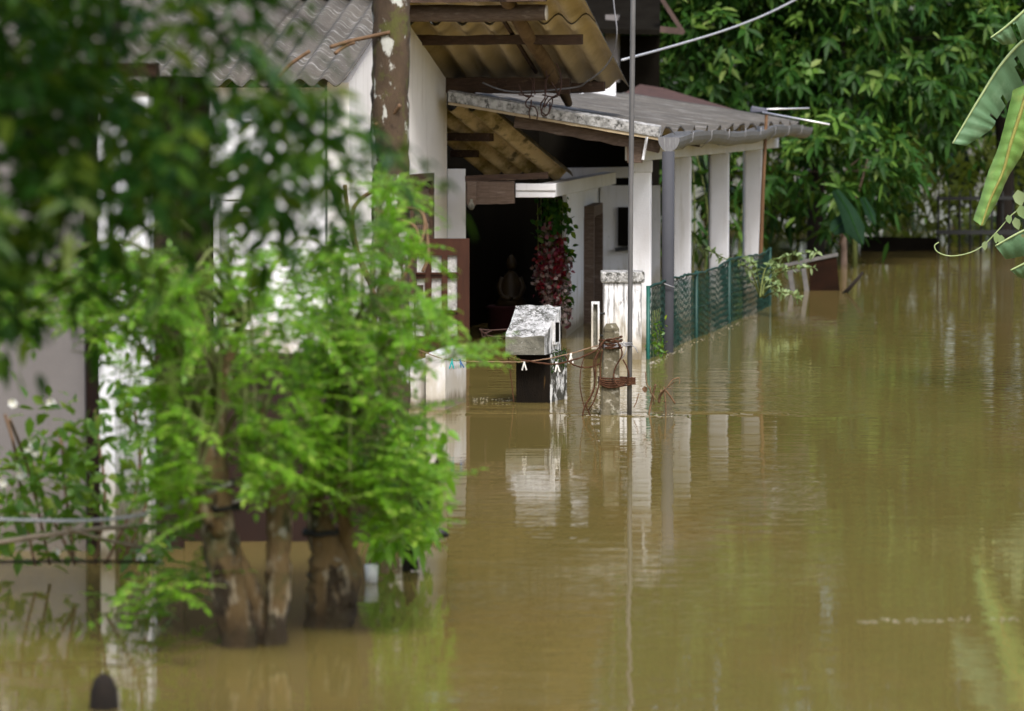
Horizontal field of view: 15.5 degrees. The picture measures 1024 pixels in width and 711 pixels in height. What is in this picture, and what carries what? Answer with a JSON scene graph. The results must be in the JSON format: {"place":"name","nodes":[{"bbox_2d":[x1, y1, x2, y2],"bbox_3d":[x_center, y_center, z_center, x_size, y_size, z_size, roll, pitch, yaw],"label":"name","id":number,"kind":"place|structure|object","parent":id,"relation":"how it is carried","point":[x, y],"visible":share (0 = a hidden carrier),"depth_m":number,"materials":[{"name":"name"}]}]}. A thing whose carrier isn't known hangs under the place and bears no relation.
{"place":"outdoors","nodes":[
{"label":"outdoors","id":0,"kind":"place"},
{"bbox_2d":[364,564,377,582],"bbox_3d":[-0.494,0.771,13.174,0.049,0.072,0.049,0,4,0],"label":"plastic cup","id":1,"kind":"object","parent":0,"point":[371,573],"visible":1,"depth_m":13.15,"materials":[{"name":"white plastic"}]},
{"bbox_2d":[436,527,448,537],"bbox_3d":[-0.278,0.685,14.439,0.073,0.047,0.039,0,4,0],"label":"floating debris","id":2,"kind":"object","parent":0,"point":[444,533],"visible":0.41,"depth_m":14.43,"materials":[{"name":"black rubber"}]},
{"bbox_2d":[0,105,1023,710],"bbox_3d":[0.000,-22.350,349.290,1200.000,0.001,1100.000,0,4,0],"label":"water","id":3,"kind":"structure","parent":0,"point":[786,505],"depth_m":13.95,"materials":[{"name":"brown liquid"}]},
{"bbox_2d":[0,334,181,590],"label":"flowering shrub","id":4,"kind":"object","parent":3,"relation":"on","point":[73,466],"visible":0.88,"depth_m":12.97,"materials":[{"name":"green plant"}]},
{"bbox_2d":[89,673,118,710],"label":"stump","id":5,"kind":"object","parent":3,"relation":"in","point":[104,693],"visible":1,"depth_m":10.42,"materials":[{"name":"grey wood"}]},
{"bbox_2d":[0,0,372,558],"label":"house","id":6,"kind":"structure","parent":3,"relation":"on","point":[60,365],"depth_m":14.04,"materials":[{"name":"grey paint"}]},
{"bbox_2d":[182,76,372,541],"bbox_3d":[-0.895,0.123,14.373,0.731,2.380,0.062,0,4,0],"label":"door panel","id":7,"kind":"structure","parent":6,"relation":"in","point":[245,525],"depth_m":14.36,"materials":[{"name":"brown wood"}]},
{"bbox_2d":[0,216,390,648],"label":"leafy tree","id":8,"kind":"object","parent":3,"relation":"on","point":[248,616],"visible":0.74,"depth_m":11.52,"materials":[{"name":"green plant"}]},
{"bbox_2d":[0,560,159,563],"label":"wire","id":9,"kind":"object","parent":8,"relation":"attached to","point":[79,561],"visible":0.98,"depth_m":12.37,"materials":[{"name":"black metal"}]},
{"bbox_2d":[0,523,174,544],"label":"branch","id":10,"kind":"object","parent":8,"relation":"attached to","point":[60,533],"visible":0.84,"depth_m":12.47,"materials":[{"name":"wood"}]},
{"bbox_2d":[62,526,147,549],"bbox_3d":[-1.348,0.604,12.421,0.291,0.094,0.012,-1,4,-20],"label":"branch","id":11,"kind":"object","parent":8,"relation":"attached to","point":[102,538],"visible":0.97,"depth_m":12.41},
{"bbox_2d":[0,483,232,522],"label":"wire","id":12,"kind":"object","parent":8,"relation":"attached to","point":[93,520],"visible":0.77,"depth_m":11.94,"materials":[{"name":"grey metal"}]},
{"bbox_2d":[199,479,235,488],"bbox_3d":[-0.922,0.400,11.715,0.120,0.025,0.118,0,4,0],"label":"rope band","id":13,"kind":"object","parent":8,"relation":"attached to","point":[207,483],"visible":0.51,"depth_m":11.67,"materials":[{"name":"fabric"}]},
{"bbox_2d":[209,503,241,512],"bbox_3d":[-0.906,0.473,11.680,0.136,0.021,0.134,0,4,0],"label":"rope band","id":14,"kind":"object","parent":8,"relation":"attached to","point":[235,507],"visible":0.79,"depth_m":11.62,"materials":[{"name":"fabric"}]},
{"bbox_2d":[232,490,268,502],"bbox_3d":[-0.805,0.435,11.557,0.114,0.040,0.006,0,4,0],"label":"wire","id":15,"kind":"object","parent":8,"relation":"attached to","point":[244,498],"visible":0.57,"depth_m":11.55,"materials":[{"name":"grey metal"}]},
{"bbox_2d":[0,0,475,406],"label":"overhanging tree","id":16,"kind":"object","parent":3,"relation":"on","point":[56,181],"visible":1,"depth_m":7.56,"materials":[{"name":"green plant"}]},
{"bbox_2d":[280,0,429,449],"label":"lichen tree","id":17,"kind":"object","parent":3,"relation":"on","point":[390,35],"visible":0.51,"depth_m":17.39,"materials":[{"name":"brown plant"}]},
{"bbox_2d":[266,154,519,628],"bbox_3d":[-0.424,0.143,12.223,0.917,1.597,1.535,0,4,0],"label":"leafy tree","id":18,"kind":"object","parent":3,"relation":"on","point":[333,575],"visible":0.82,"depth_m":11.92,"materials":[{"name":"green plant"}]},
{"bbox_2d":[301,527,339,537],"bbox_3d":[-0.614,0.569,12.068,0.130,0.027,0.128,0,4,0],"label":"rope band","id":19,"kind":"object","parent":18,"relation":"attached to","point":[305,532],"visible":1,"depth_m":12.02,"materials":[{"name":"black fabric"}]},
{"bbox_2d":[356,424,461,572],"bbox_3d":[-0.372,0.513,13.438,0.382,0.553,0.788,0,4,0],"label":"waterside shrub","id":20,"kind":"object","parent":3,"relation":"on","point":[409,560],"visible":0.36,"depth_m":13.34,"materials":[{"name":"green plant"}]},
{"bbox_2d":[25,0,812,352],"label":"flooded house","id":21,"kind":"structure","parent":3,"relation":"in","point":[501,160],"depth_m":25.85,"materials":[{"name":"paint"}]},
{"bbox_2d":[414,238,469,351],"bbox_3d":[-0.505,0.024,25.053,0.443,1.610,0.060,0,4,0],"label":"door","id":22,"kind":"structure","parent":21,"relation":"in","point":[458,258],"depth_m":25.01,"materials":[{"name":"brown wood"}]},
{"bbox_2d":[468,199,474,209],"bbox_3d":[-0.277,-1.026,25.490,0.050,0.076,0.050,0,4,0],"label":"light bulb","id":23,"kind":"object","parent":21,"relation":"hanging from","point":[471,205],"visible":1,"depth_m":25.48,"materials":[{"name":"grey glass"}]},
{"bbox_2d":[518,63,561,119],"bbox_3d":[0.188,-1.769,25.108,0.294,0.378,0.053,0,4,0],"label":"wire bundle","id":24,"kind":"object","parent":21,"relation":"hanging from","point":[545,96],"visible":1,"depth_m":25.11,"materials":[{"name":"black metal"}]},
{"bbox_2d":[482,0,617,92],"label":"cable","id":25,"kind":"object","parent":21,"relation":"attached to","point":[605,66],"visible":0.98,"depth_m":25.56,"materials":[{"name":"black rubber"}]},
{"bbox_2d":[530,197,578,328],"bbox_3d":[0.275,-0.642,26.422,0.318,1.010,0.311,-3,5,-36],"label":"hanging flower garland","id":26,"kind":"object","parent":21,"relation":"hanging from","point":[561,254],"visible":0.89,"depth_m":26.39,"materials":[{"name":"red plant"}]},
{"bbox_2d":[621,0,795,60],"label":"cable","id":27,"kind":"object","parent":21,"relation":"attached to","point":[698,38],"visible":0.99,"depth_m":29.10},
{"bbox_2d":[410,346,465,409],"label":"wall","id":28,"kind":"structure","parent":3,"relation":"in","point":[449,384],"depth_m":20.54,"materials":[{"name":"white paint"}]},
{"bbox_2d":[479,329,506,363],"bbox_3d":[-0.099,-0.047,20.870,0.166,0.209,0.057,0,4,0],"label":"table","id":29,"kind":"object","parent":3,"relation":"in","point":[485,333],"visible":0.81,"depth_m":20.85,"materials":[{"name":"wood"}]},
{"bbox_2d":[486,254,528,328],"bbox_3d":[-0.005,-0.302,27.645,0.380,0.890,0.380,0,4,0],"label":"seated statue","id":30,"kind":"object","parent":3,"relation":"in","point":[511,286],"visible":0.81,"depth_m":27.56,"materials":[{"name":"brown stone"}]},
{"bbox_2d":[505,304,567,402],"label":"letterbox pillar","id":31,"kind":"structure","parent":3,"relation":"in","point":[538,335],"depth_m":20.91,"materials":[{"name":"concrete"}]},
{"bbox_2d":[508,357,513,401],"bbox_3d":[-0.005,0.131,20.858,0.037,0.260,0.010,0,4,0],"label":"tie rope","id":32,"kind":"object","parent":31,"relation":"hanging from","point":[511,379],"visible":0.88,"depth_m":20.86,"materials":[{"name":"brown fabric"}]},
{"bbox_2d":[111,0,1023,231],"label":"wood","id":33,"kind":"object","parent":3,"relation":"on","point":[705,176],"visible":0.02,"depth_m":49.48,"materials":[{"name":"green plant"}]},
{"bbox_2d":[600,323,619,414],"bbox_3d":[0.528,0.421,20.152,0.110,1.192,0.110,0,4,0],"label":"concrete post","id":34,"kind":"object","parent":3,"relation":"in","point":[610,401],"visible":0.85,"depth_m":20.08,"materials":[{"name":"grey concrete"}]},
{"bbox_2d":[414,345,598,362],"bbox_3d":[-0.086,-0.023,20.121,1.142,0.126,0.010,0,4,0],"label":"clothesline","id":35,"kind":"object","parent":34,"relation":"attached to","point":[521,361],"visible":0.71,"depth_m":20.12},
{"bbox_2d":[508,345,602,364],"bbox_3d":[0.227,-0.004,20.062,0.515,0.110,0.044,0,4,1],"label":"tie rope","id":36,"kind":"object","parent":34,"relation":"attached to","point":[594,351],"visible":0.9,"depth_m":20.06,"materials":[{"name":"brown fabric"}]},
{"bbox_2d":[565,356,599,367],"bbox_3d":[0.377,0.035,20.085,0.190,0.070,0.012,0,4,0],"label":"tie rope","id":37,"kind":"object","parent":34,"relation":"attached to","point":[580,366],"visible":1,"depth_m":20.08,"materials":[{"name":"brown fabric"}]},
{"bbox_2d":[579,336,635,415],"bbox_3d":[0.512,0.108,20.117,0.303,0.429,0.169,0,4,0],"label":"binding rope","id":38,"kind":"object","parent":34,"relation":"attached to","point":[623,380],"visible":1,"depth_m":20.05,"materials":[{"name":"brown fabric"}]},
{"bbox_2d":[604,341,637,358],"bbox_3d":[0.583,-0.032,20.089,0.185,0.099,0.107,0,4,0],"label":"binding wire","id":39,"kind":"object","parent":34,"relation":"attached to","point":[625,344],"visible":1,"depth_m":20.06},
{"bbox_2d":[600,270,644,359],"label":"gate pillar","id":40,"kind":"structure","parent":3,"relation":"in","point":[615,296],"depth_m":24.34,"materials":[{"name":"white paint"}]},
{"bbox_2d":[591,301,604,348],"bbox_3d":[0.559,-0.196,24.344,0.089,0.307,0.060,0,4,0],"label":"gate leaf","id":41,"kind":"object","parent":40,"relation":"attached to","point":[596,313],"visible":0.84,"depth_m":24.34,"materials":[{"name":"white paint"}]},
{"bbox_2d":[627,0,635,414],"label":"steel pole","id":42,"kind":"object","parent":3,"relation":"in","point":[630,180],"visible":0.85,"depth_m":20.03,"materials":[{"name":"grey metal"}]},
{"bbox_2d":[571,0,734,184],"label":"neighbour house","id":43,"kind":"structure","parent":3,"relation":"on","point":[647,66],"depth_m":36.38,"materials":[{"name":"grey paint"}]},
{"bbox_2d":[634,372,679,413],"bbox_3d":[0.779,0.211,20.186,0.254,0.243,0.055,0,4,0],"label":"dead plant","id":44,"kind":"object","parent":3,"relation":"in","point":[644,388],"visible":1,"depth_m":20.18,"materials":[{"name":"brown plant"}]},
{"bbox_2d":[604,1,779,181],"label":"mango tree","id":45,"kind":"object","parent":3,"relation":"on","point":[726,94],"visible":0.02,"depth_m":42.94,"materials":[{"name":"green plant"}]},
{"bbox_2d":[646,247,771,358],"bbox_3d":[1.498,-0.188,27.530,0.047,0.992,6.393,1,4,11],"label":"chain link fence","id":46,"kind":"object","parent":3,"relation":"in","point":[707,281],"visible":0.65,"depth_m":27.03,"materials":[{"name":"green metal"}]},
{"bbox_2d":[645,308,667,356],"bbox_3d":[0.944,-0.170,24.686,0.133,0.450,0.420,1,4,10],"label":"fence creeper","id":47,"kind":"object","parent":46,"relation":"attached to","point":[655,345],"visible":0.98,"depth_m":24.67,"materials":[{"name":"green plant"}]},
{"bbox_2d":[694,243,822,303],"bbox_3d":[1.908,-0.634,28.970,0.807,0.463,0.744,-1,4,-18],"label":"shrub","id":48,"kind":"object","parent":46,"relation":"attached to","point":[761,292],"visible":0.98,"depth_m":29.02,"materials":[{"name":"green plant"}]},
{"bbox_2d":[659,151,786,267],"bbox_3d":[1.892,-1.506,37.597,1.721,1.854,1.012,0,4,0],"label":"understory shrub","id":49,"kind":"object","parent":3,"relation":"on","point":[738,210],"visible":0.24,"depth_m":37.48,"materials":[{"name":"green plant"}]},
{"bbox_2d":[474,328,1013,622],"bbox_3d":[0.754,0.303,20.305,1.959,0.002,16.363,0,4,0],"label":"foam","id":50,"kind":"object","parent":3,"relation":"on","point":[864,621],"visible":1,"depth_m":12.24,"materials":[{"name":"liquid"}]},
{"bbox_2d":[696,139,834,249],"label":"understory shrub","id":51,"kind":"object","parent":3,"relation":"on","point":[767,221],"visible":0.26,"depth_m":41.92,"materials":[{"name":"green plant"}]},
{"bbox_2d":[750,106,829,308],"bbox_3d":[2.195,-1.120,30.090,0.554,1.760,0.672,-1,4,-10],"label":"tv antenna","id":52,"kind":"object","parent":3,"relation":"on","point":[754,109],"visible":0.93,"depth_m":30.13,"materials":[{"name":"metal"}]},
{"bbox_2d":[780,253,839,290],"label":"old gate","id":53,"kind":"structure","parent":3,"relation":"in","point":[823,276],"depth_m":33.03,"materials":[{"name":"brown metal"}]},
{"bbox_2d":[602,0,1021,256],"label":"mango tree","id":54,"kind":"object","parent":3,"relation":"on","point":[791,70],"visible":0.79,"depth_m":38.81,"materials":[{"name":"green plant"}]},
{"bbox_2d":[732,88,940,264],"bbox_3d":[3.185,-1.524,38.188,2.313,2.393,1.906,0,4,0],"label":"young tree","id":55,"kind":"object","parent":3,"relation":"on","point":[857,176],"visible":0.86,"depth_m":37.98,"materials":[{"name":"green plant"}]},
{"bbox_2d":[764,144,920,250],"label":"understory shrub","id":56,"kind":"object","parent":3,"relation":"on","point":[790,229],"visible":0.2,"depth_m":41.49,"materials":[{"name":"green plant"}]},
{"bbox_2d":[830,189,875,266],"bbox_3d":[3.379,-1.217,37.317,0.450,0.865,0.835,0,4,0],"label":"broad leaf plant","id":57,"kind":"object","parent":3,"relation":"on","point":[848,221],"visible":0.99,"depth_m":37.22,"materials":[{"name":"green plant"}]},
{"bbox_2d":[842,272,863,292],"bbox_3d":[2.965,-0.624,32.635,0.196,0.217,0.038,0,4,0],"label":"stick","id":58,"kind":"object","parent":3,"relation":"in","point":[850,286],"visible":0.92,"depth_m":32.62,"materials":[{"name":"brown wood"}]},
{"bbox_2d":[860,236,939,250],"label":"boundary wall","id":59,"kind":"structure","parent":3,"relation":"on","point":[911,244],"depth_m":41.51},
{"bbox_2d":[809,0,1023,247],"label":"mango tree","id":60,"kind":"object","parent":3,"relation":"on","point":[1008,189],"visible":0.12,"depth_m":42.38,"materials":[{"name":"green plant"}]},
{"bbox_2d":[870,133,981,240],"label":"sunlit shrub","id":61,"kind":"object","parent":3,"relation":"on","point":[928,225],"visible":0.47,"depth_m":44.41,"materials":[{"name":"green plant"}]},
{"bbox_2d":[936,191,1023,252],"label":"iron railing","id":62,"kind":"object","parent":3,"relation":"in","point":[959,232],"visible":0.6,"depth_m":41.00,"materials":[{"name":"black metal"}]},
{"bbox_2d":[951,126,1023,238],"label":"sunlit shrub","id":63,"kind":"object","parent":3,"relation":"on","point":[985,151],"visible":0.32,"depth_m":44.85,"materials":[{"name":"green plant"}]},
{"bbox_2d":[952,9,1023,278],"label":"banana plant","id":64,"kind":"object","parent":3,"relation":"on","point":[1005,81],"visible":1,"depth_m":21.42,"materials":[{"name":"green plant"}]},
{"bbox_2d":[934,190,1023,256],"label":"vine tendril","id":65,"kind":"object","parent":64,"relation":"attached to","point":[1018,196],"visible":0.99,"depth_m":21.49},
{"bbox_2d":[431,6,1023,102],"label":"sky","id":66,"kind":"structure","parent":0,"point":[910,6],"materials":[{"name":"white"}]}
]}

